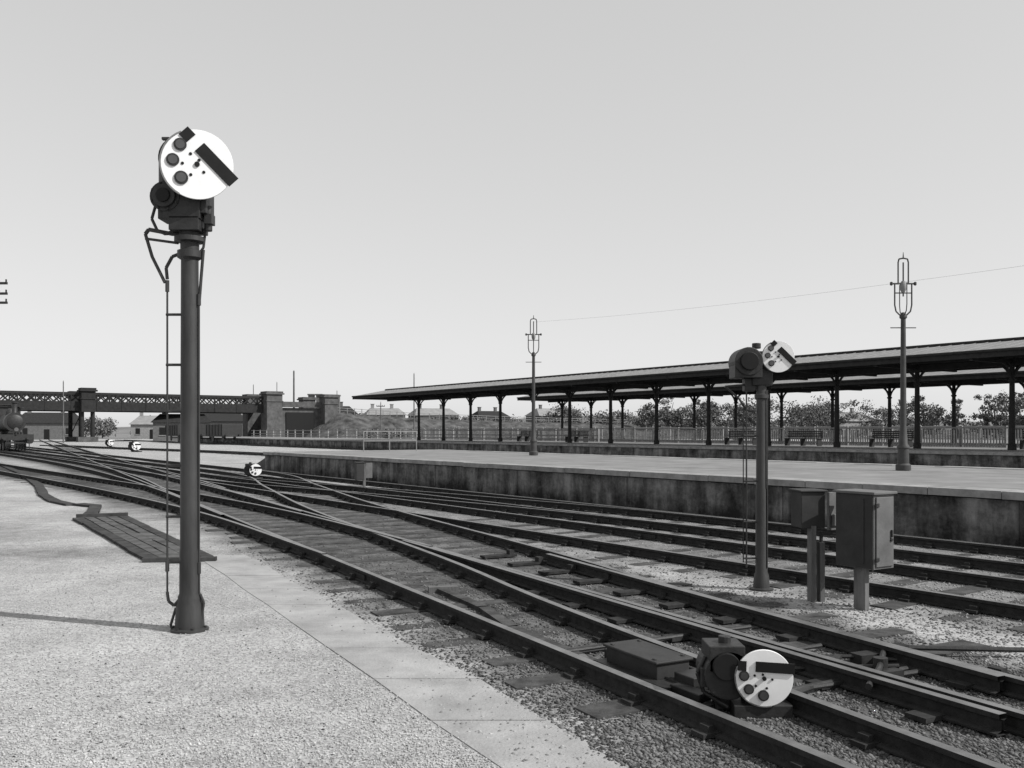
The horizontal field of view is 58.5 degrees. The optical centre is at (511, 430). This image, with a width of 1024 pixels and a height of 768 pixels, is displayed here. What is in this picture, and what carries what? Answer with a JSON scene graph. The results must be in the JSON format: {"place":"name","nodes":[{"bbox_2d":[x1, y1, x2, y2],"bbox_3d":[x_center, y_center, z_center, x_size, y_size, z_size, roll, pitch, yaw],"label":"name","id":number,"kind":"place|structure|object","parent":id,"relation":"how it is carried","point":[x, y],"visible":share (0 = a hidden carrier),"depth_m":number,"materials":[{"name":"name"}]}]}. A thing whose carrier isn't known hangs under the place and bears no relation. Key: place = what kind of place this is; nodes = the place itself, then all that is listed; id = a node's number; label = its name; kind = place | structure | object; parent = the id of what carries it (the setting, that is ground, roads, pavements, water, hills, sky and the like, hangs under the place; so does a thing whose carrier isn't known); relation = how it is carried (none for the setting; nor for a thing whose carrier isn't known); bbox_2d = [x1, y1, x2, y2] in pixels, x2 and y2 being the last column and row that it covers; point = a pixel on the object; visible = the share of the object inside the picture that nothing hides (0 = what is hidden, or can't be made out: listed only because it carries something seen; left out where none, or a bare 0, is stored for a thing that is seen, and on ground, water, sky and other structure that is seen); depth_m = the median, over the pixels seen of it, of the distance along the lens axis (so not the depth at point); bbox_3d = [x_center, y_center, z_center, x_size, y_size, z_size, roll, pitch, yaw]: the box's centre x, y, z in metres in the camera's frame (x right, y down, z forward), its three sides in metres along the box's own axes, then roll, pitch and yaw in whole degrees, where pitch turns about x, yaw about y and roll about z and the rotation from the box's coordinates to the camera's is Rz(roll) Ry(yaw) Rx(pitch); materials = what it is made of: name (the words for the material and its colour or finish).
{"place":"outdoors","nodes":[
{"label":"outdoors","id":0,"kind":"place"},
{"bbox_2d":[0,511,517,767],"bbox_3d":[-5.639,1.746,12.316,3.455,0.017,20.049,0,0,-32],"label":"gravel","id":1,"kind":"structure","parent":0,"point":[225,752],"depth_m":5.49,"materials":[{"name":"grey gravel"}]},
{"bbox_2d":[340,402,357,413],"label":"roof","id":2,"kind":"structure","parent":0,"point":[342,407],"depth_m":213.10,"materials":[{"name":"brick"}]},
{"bbox_2d":[0,439,1023,767],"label":"yard ground","id":3,"kind":"structure","parent":0,"point":[32,519],"depth_m":8.31,"materials":[{"name":"grey gravel"}]},
{"bbox_2d":[0,279,7,303],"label":"telegraph pole","id":4,"kind":"object","parent":3,"relation":"on","point":[4,293],"visible":1,"depth_m":39.86,"materials":[{"name":"paint"}]},
{"bbox_2d":[21,423,78,439],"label":"walls","id":5,"kind":"structure","parent":3,"relation":"on","point":[37,430],"depth_m":186.91,"materials":[{"name":"brick"}]},
{"bbox_2d":[22,428,67,439],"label":"windows and door","id":6,"kind":"structure","parent":5,"relation":"attached to","point":[46,433],"depth_m":186.58,"materials":[{"name":"black glass"}]},
{"bbox_2d":[22,411,85,422],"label":"roof","id":7,"kind":"structure","parent":5,"relation":"on","point":[39,417],"depth_m":188.20,"materials":[{"name":"tile"}]},
{"bbox_2d":[63,381,63,442],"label":"telegraph pole","id":8,"kind":"object","parent":3,"relation":"on","point":[63,411],"visible":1,"depth_m":134.94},
{"bbox_2d":[0,465,216,562],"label":"point rod trunking","id":9,"kind":"object","parent":3,"relation":"on","point":[144,543],"visible":0.84,"depth_m":15.48,"materials":[{"name":"grey wood"}]},
{"bbox_2d":[105,439,113,446],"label":"dwarf disc signal","id":10,"kind":"object","parent":3,"relation":"on","point":[108,442],"visible":1,"depth_m":97.95,"materials":[{"name":"paint"}]},
{"bbox_2d":[0,449,225,489],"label":"railway track","id":11,"kind":"structure","parent":3,"relation":"on","point":[112,470],"depth_m":44.49,"materials":[{"name":"metal"}]},
{"bbox_2d":[128,441,141,451],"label":"dwarf disc signal","id":12,"kind":"object","parent":3,"relation":"on","point":[133,446],"visible":0.99,"depth_m":75.95,"materials":[{"name":"paint"}]},
{"bbox_2d":[40,445,264,455],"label":"railway track","id":13,"kind":"structure","parent":3,"relation":"on","point":[203,451],"depth_m":80.44,"materials":[{"name":"metal"}]},
{"bbox_2d":[0,388,339,441],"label":"road bridge","id":14,"kind":"structure","parent":3,"relation":"on","point":[263,410],"depth_m":159.37,"materials":[{"name":"metal"}]},
{"bbox_2d":[165,425,179,440],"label":"goods wagon","id":15,"kind":"object","parent":3,"relation":"on","point":[173,430],"visible":0.3,"depth_m":134.19,"materials":[{"name":"paint"}]},
{"bbox_2d":[153,422,209,440],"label":"walls","id":16,"kind":"structure","parent":3,"relation":"on","point":[156,430],"depth_m":154.16,"materials":[{"name":"brick"}]},
{"bbox_2d":[159,427,165,435],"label":"windows and door","id":17,"kind":"structure","parent":16,"relation":"attached to","point":[162,431],"depth_m":154.20,"materials":[{"name":"black glass"}]},
{"bbox_2d":[151,412,211,422],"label":"roof","id":18,"kind":"structure","parent":16,"relation":"on","point":[175,418],"depth_m":156.11,"materials":[{"name":"tile"}]},
{"bbox_2d":[144,126,237,633],"bbox_3d":[-2.821,-0.423,8.034,0.786,4.356,0.486,0,0,-18],"label":"disc signal","id":19,"kind":"object","parent":3,"relation":"on","point":[197,175],"visible":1,"depth_m":7.95,"materials":[{"name":"paint"}]},
{"bbox_2d":[200,424,211,441],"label":"goods wagon","id":20,"kind":"object","parent":3,"relation":"on","point":[202,430],"visible":0.33,"depth_m":124.36,"materials":[{"name":"paint"}]},
{"bbox_2d":[206,424,241,441],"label":"goods wagon","id":21,"kind":"object","parent":3,"relation":"on","point":[224,431],"visible":1,"depth_m":116.58,"materials":[{"name":"paint"}]},
{"bbox_2d":[243,462,263,478],"bbox_3d":[-9.279,1.436,32.787,0.697,0.629,0.460,0,0,0],"label":"dwarf disc signal","id":22,"kind":"object","parent":3,"relation":"on","point":[250,469],"visible":0.99,"depth_m":32.65,"materials":[{"name":"paint"}]},
{"bbox_2d":[118,440,407,449],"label":"railway track","id":23,"kind":"structure","parent":3,"relation":"on","point":[320,447],"depth_m":98.92,"materials":[{"name":"metal"}]},
{"bbox_2d":[293,371,294,407],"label":"telegraph pole","id":24,"kind":"object","parent":3,"relation":"on","point":[293,387],"visible":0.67,"depth_m":179.87,"materials":[{"name":"grey wood"}]},
{"bbox_2d":[354,462,371,486],"bbox_3d":[-4.318,1.323,26.592,0.520,0.855,0.240,0,0,-25],"label":"trackside telephone box","id":25,"kind":"object","parent":3,"relation":"on","point":[363,471],"visible":0.94,"depth_m":26.49,"materials":[{"name":"paint"}]},
{"bbox_2d":[376,402,384,437],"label":"telegraph pole","id":26,"kind":"object","parent":3,"relation":"on","point":[380,406],"visible":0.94,"depth_m":119.94,"materials":[{"name":"paint"}]},
{"bbox_2d":[413,374,414,436],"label":"telegraph pole","id":27,"kind":"object","parent":3,"relation":"on","point":[414,411],"visible":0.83,"depth_m":129.95,"materials":[{"name":"grey wood"}]},
{"bbox_2d":[205,555,625,767],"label":"footpath","id":28,"kind":"structure","parent":3,"relation":"on","point":[371,661],"depth_m":6.36,"materials":[{"name":"concrete"}]},
{"bbox_2d":[161,473,835,546],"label":"railway track","id":29,"kind":"structure","parent":3,"relation":"on","point":[728,533],"depth_m":18.75,"materials":[{"name":"metal"}]},
{"bbox_2d":[428,585,595,659],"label":"rod cover boards","id":30,"kind":"object","parent":3,"relation":"on","point":[452,593],"visible":0.51,"depth_m":8.72,"materials":[{"name":"grey wood"}]},
{"bbox_2d":[4,448,1023,632],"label":"railway track","id":31,"kind":"structure","parent":3,"relation":"on","point":[843,583],"depth_m":12.38,"materials":[{"name":"metal"}]},
{"bbox_2d":[0,402,33,450],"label":"steam locomotive","id":32,"kind":"object","parent":31,"relation":"on","point":[12,422],"visible":0.99,"depth_m":75.66,"materials":[{"name":"paint"}]},
{"bbox_2d":[11,445,1023,578],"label":"railway track","id":33,"kind":"structure","parent":3,"relation":"on","point":[964,561],"depth_m":15.09,"materials":[{"name":"metal"}]},
{"bbox_2d":[40,439,1023,767],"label":"railway track","id":34,"kind":"structure","parent":3,"relation":"on","point":[700,719],"depth_m":7.27,"materials":[{"name":"metal"}]},
{"bbox_2d":[593,639,710,702],"bbox_3d":[1.067,1.643,6.383,0.510,0.195,1.200,0,0,-28],"label":"point machine","id":35,"kind":"object","parent":34,"relation":"on","point":[651,663],"visible":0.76,"depth_m":6.28,"materials":[{"name":"paint"}]},
{"bbox_2d":[116,458,1023,767],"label":"railway track","id":36,"kind":"structure","parent":3,"relation":"on","point":[864,732],"depth_m":7.68,"materials":[{"name":"metal"}]},
{"bbox_2d":[151,511,1023,767],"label":"track ballast","id":37,"kind":"structure","parent":3,"relation":"on","point":[981,744],"depth_m":5.77,"materials":[{"name":"gravel"}]},
{"bbox_2d":[695,634,794,718],"bbox_3d":[1.425,1.515,5.697,0.571,0.470,0.366,0,0,0],"label":"dwarf disc signal","id":38,"kind":"object","parent":37,"relation":"on","point":[734,679],"visible":0.98,"depth_m":5.56,"materials":[{"name":"paint"}]},
{"bbox_2d":[664,649,921,693],"bbox_3d":[2.109,1.680,6.349,2.128,0.140,1.009,0,0,-28],"label":"point rodding","id":39,"kind":"object","parent":37,"relation":"on","point":[876,659],"visible":0.52,"depth_m":6.48,"materials":[{"name":"paint"}]},
{"bbox_2d":[178,437,1023,467],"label":"station platform","id":40,"kind":"structure","parent":3,"relation":"on","point":[971,457],"depth_m":54.93,"materials":[{"name":"concrete"}]},
{"bbox_2d":[251,429,598,441],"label":"boundary fence","id":41,"kind":"object","parent":40,"relation":"on","point":[412,434],"visible":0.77,"depth_m":102.77,"materials":[{"name":"metal"}]},
{"bbox_2d":[517,431,537,440],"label":"platform bench","id":42,"kind":"object","parent":40,"relation":"on","point":[525,433],"visible":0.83,"depth_m":81.60,"materials":[{"name":"paint"}]},
{"bbox_2d":[565,431,588,441],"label":"platform bench","id":43,"kind":"object","parent":40,"relation":"on","point":[584,436],"visible":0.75,"depth_m":75.42,"materials":[{"name":"paint"}]},
{"bbox_2d":[352,337,1023,449],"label":"platform canopy","id":44,"kind":"object","parent":40,"relation":"on","point":[1006,355],"visible":0.89,"depth_m":56.29,"materials":[{"name":"metal"}]},
{"bbox_2d":[725,431,755,444],"bbox_3d":[15.330,0.456,61.194,0.525,0.928,2.600,0,0,-35],"label":"platform bench","id":45,"kind":"object","parent":40,"relation":"on","point":[727,441],"visible":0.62,"depth_m":61.30,"materials":[{"name":"paint"}]},
{"bbox_2d":[784,431,822,445],"bbox_3d":[18.184,0.456,57.088,0.525,0.928,2.600,0,0,-35],"label":"platform bench","id":46,"kind":"object","parent":40,"relation":"on","point":[803,441],"visible":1,"depth_m":57.06,"materials":[{"name":"paint"}]},
{"bbox_2d":[869,431,913,446],"bbox_3d":[21.608,0.456,52.161,0.525,0.928,2.600,0,0,-35],"label":"platform bench","id":47,"kind":"object","parent":40,"relation":"on","point":[890,442],"visible":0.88,"depth_m":52.23,"materials":[{"name":"paint"}]},
{"bbox_2d":[1019,431,1023,448],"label":"platform bench","id":48,"kind":"object","parent":40,"relation":"on","point":[1022,444],"visible":1,"depth_m":46.12,"materials":[{"name":"paint"}]},
{"bbox_2d":[257,449,1023,546],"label":"station platform","id":49,"kind":"structure","parent":3,"relation":"on","point":[975,504],"depth_m":21.01,"materials":[{"name":"concrete"}]},
{"bbox_2d":[363,431,416,451],"bbox_3d":[-5.570,0.465,41.919,2.743,0.930,0.043,0,0,-35],"label":"pipe handrail","id":50,"kind":"object","parent":49,"relation":"on","point":[389,440],"visible":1,"depth_m":41.87,"materials":[{"name":"metal"}]},
{"bbox_2d":[525,315,541,454],"bbox_3d":[0.820,-1.748,34.800,0.544,5.335,0.363,0,0,32],"label":"gas lamp post","id":51,"kind":"object","parent":49,"relation":"on","point":[533,445],"visible":1,"depth_m":34.75,"materials":[{"name":"metal"}]},
{"bbox_2d":[890,252,916,469],"bbox_3d":[9.200,-1.643,21.500,0.544,5.125,0.363,0,0,32],"label":"gas lamp post","id":52,"kind":"object","parent":49,"relation":"on","point":[903,446],"visible":1,"depth_m":21.45,"materials":[{"name":"metal"}]},
{"bbox_2d":[540,266,1018,321],"bbox_3d":[9.099,-3.787,21.574,0.096,0.730,31.207,0,0,-32],"label":"overhead wire","id":53,"kind":"object","parent":52,"relation":"attached to","point":[793,296],"visible":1,"depth_m":23.92,"materials":[{"name":"metal"}]},
{"bbox_2d":[384,425,1023,442],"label":"boundary fence","id":54,"kind":"object","parent":3,"relation":"on","point":[741,427],"visible":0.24,"depth_m":95.36,"materials":[{"name":"metal"}]},
{"bbox_2d":[393,438,1019,447],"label":"fence","id":55,"kind":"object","parent":3,"relation":"on","point":[744,442],"depth_m":73.60,"materials":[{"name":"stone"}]},
{"bbox_2d":[517,367,1023,442],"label":"platform canopy","id":56,"kind":"object","parent":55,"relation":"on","point":[977,377],"visible":0.73,"depth_m":71.25,"materials":[{"name":"metal"}]},
{"bbox_2d":[401,540,1023,736],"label":"turnout switch","id":57,"kind":"object","parent":3,"relation":"on","point":[925,706],"visible":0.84,"depth_m":7.29,"materials":[{"name":"metal"}]},
{"bbox_2d":[421,426,1023,447],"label":"boundary fence","id":58,"kind":"object","parent":3,"relation":"on","point":[1005,437],"visible":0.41,"depth_m":63.65,"materials":[{"name":"metal"}]},
{"bbox_2d":[725,340,796,591],"bbox_3d":[2.718,0.379,10.080,0.752,2.742,0.360,0,0,0],"label":"disc signal","id":59,"kind":"object","parent":3,"relation":"on","point":[753,368],"visible":1,"depth_m":10.02,"materials":[{"name":"paint"}]},
{"bbox_2d":[788,488,835,601],"bbox_3d":[3.152,1.188,9.487,0.449,1.165,0.350,0,0,-5],"label":"relay box","id":60,"kind":"object","parent":3,"relation":"on","point":[808,508],"visible":0.81,"depth_m":9.36,"materials":[{"name":"paint"}]},
{"bbox_2d":[832,489,896,610],"bbox_3d":[3.473,1.173,8.996,0.350,1.174,0.500,0,0,-31],"label":"trackside cabinet","id":61,"kind":"object","parent":3,"relation":"on","point":[864,531],"visible":0.99,"depth_m":8.86,"materials":[{"name":"metal"}]},
{"bbox_2d":[0,0,1023,426],"label":"sky","id":62,"kind":"structure","parent":0,"point":[418,182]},
{"bbox_2d":[84,416,1001,433],"bbox_3d":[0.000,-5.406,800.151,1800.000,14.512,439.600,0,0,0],"label":"distant hills","id":63,"kind":"structure","parent":0,"point":[123,430],"depth_m":669.71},
{"bbox_2d":[84,434,1022,442],"bbox_3d":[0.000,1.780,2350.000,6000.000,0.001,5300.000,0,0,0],"label":"ground","id":64,"kind":"structure","parent":0,"point":[122,436],"depth_m":191.94,"materials":[{"name":"grey"}]},
{"bbox_2d":[131,424,152,438],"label":"walls","id":65,"kind":"structure","parent":64,"relation":"on","point":[145,431],"depth_m":201.12,"materials":[{"name":"paint"}]},
{"bbox_2d":[129,413,156,423],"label":"roof","id":66,"kind":"structure","parent":65,"relation":"on","point":[141,419],"depth_m":202.70,"materials":[{"name":"tile"}]},
{"bbox_2d":[135,428,152,438],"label":"windows and door","id":67,"kind":"structure","parent":65,"relation":"attached to","point":[138,432],"depth_m":201.44,"materials":[{"name":"black glass"}]},
{"bbox_2d":[0,450,301,517],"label":"railway track","id":68,"kind":"structure","parent":64,"relation":"on","point":[174,498],"depth_m":26.51,"materials":[{"name":"metal"}]},
{"bbox_2d":[0,463,432,564],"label":"railway track","id":69,"kind":"structure","parent":64,"relation":"on","point":[269,538],"depth_m":19.48,"materials":[{"name":"metal"}]},
{"bbox_2d":[84,413,363,437],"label":"distant trees","id":70,"kind":"object","parent":64,"relation":"on","point":[106,427],"visible":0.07,"depth_m":225.11,"materials":[{"name":"grey plant"}]},
{"bbox_2d":[210,421,242,436],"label":"walls","id":71,"kind":"structure","parent":64,"relation":"on","point":[227,422],"depth_m":212.19,"materials":[{"name":"brick"}]},
{"bbox_2d":[200,413,242,420],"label":"roof","id":72,"kind":"structure","parent":71,"relation":"on","point":[222,417],"depth_m":213.60,"materials":[{"name":"metal"}]},
{"bbox_2d":[307,394,340,412],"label":"chimney stacks","id":73,"kind":"object","parent":64,"relation":"on","point":[312,395],"visible":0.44,"depth_m":199.40,"materials":[{"name":"brick"}]},
{"bbox_2d":[368,415,404,417],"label":"walls","id":74,"kind":"structure","parent":64,"relation":"on","point":[390,415],"depth_m":219.14,"materials":[{"name":"paint"}]},
{"bbox_2d":[364,404,406,414],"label":"roof","id":75,"kind":"structure","parent":74,"relation":"on","point":[396,411],"depth_m":220.39,"materials":[{"name":"metal"}]},
{"bbox_2d":[408,415,457,419],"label":"walls","id":76,"kind":"structure","parent":64,"relation":"on","point":[425,416],"depth_m":228.37,"materials":[{"name":"brick"}]},
{"bbox_2d":[406,404,457,415],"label":"roof","id":77,"kind":"structure","parent":76,"relation":"on","point":[434,411],"depth_m":230.48,"materials":[{"name":"metal"}]},
{"bbox_2d":[473,418,510,420],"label":"walls","id":78,"kind":"structure","parent":64,"relation":"on","point":[508,419],"depth_m":238.03,"materials":[{"name":"brick"}]},
{"bbox_2d":[472,407,511,417],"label":"roof","id":79,"kind":"structure","parent":78,"relation":"on","point":[492,414],"depth_m":238.31,"materials":[{"name":"tile"}]},
{"bbox_2d":[362,426,740,438],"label":"bank shrubs","id":80,"kind":"object","parent":64,"relation":"on","point":[386,436],"visible":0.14,"depth_m":169.45,"materials":[{"name":"grey plant"}]},
{"bbox_2d":[526,416,581,423],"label":"walls","id":81,"kind":"structure","parent":64,"relation":"on","point":[541,420],"depth_m":259.24,"materials":[{"name":"brick"}]},
{"bbox_2d":[525,405,582,415],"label":"roof","id":82,"kind":"structure","parent":81,"relation":"on","point":[540,411],"depth_m":259.00,"materials":[{"name":"metal"}]},
{"bbox_2d":[305,412,1001,438],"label":"grass embankment","id":83,"kind":"structure","parent":64,"relation":"on","point":[344,421],"depth_m":175.68,"materials":[{"name":"grey plant"}]},
{"bbox_2d":[340,408,745,424],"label":"embankment fence","id":84,"kind":"object","parent":83,"relation":"on","point":[439,416],"visible":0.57,"depth_m":188.65,"materials":[{"name":"paint"}]},
{"bbox_2d":[658,419,690,424],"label":"walls","id":85,"kind":"structure","parent":64,"relation":"on","point":[673,421],"depth_m":245.79,"materials":[{"name":"brick"}]},
{"bbox_2d":[430,390,1023,437],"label":"distant trees","id":86,"kind":"object","parent":64,"relation":"on","point":[804,416],"visible":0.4,"depth_m":202.76,"materials":[{"name":"grey plant"}]},
{"bbox_2d":[811,421,877,438],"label":"walls","id":87,"kind":"structure","parent":64,"relation":"on","point":[857,423],"depth_m":211.49,"materials":[{"name":"brick"}]},
{"bbox_2d":[817,408,875,420],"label":"roof","id":88,"kind":"structure","parent":87,"relation":"on","point":[852,419],"depth_m":213.64,"materials":[{"name":"tile"}]},
{"bbox_2d":[840,429,875,436],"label":"windows and door","id":89,"kind":"structure","parent":87,"relation":"attached to","point":[857,431],"depth_m":211.41,"materials":[{"name":"black"}]},
{"bbox_2d":[1015,420,1023,438],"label":"walls","id":90,"kind":"structure","parent":64,"relation":"on","point":[1019,429],"depth_m":189.73,"materials":[{"name":"brick"}]}
]}

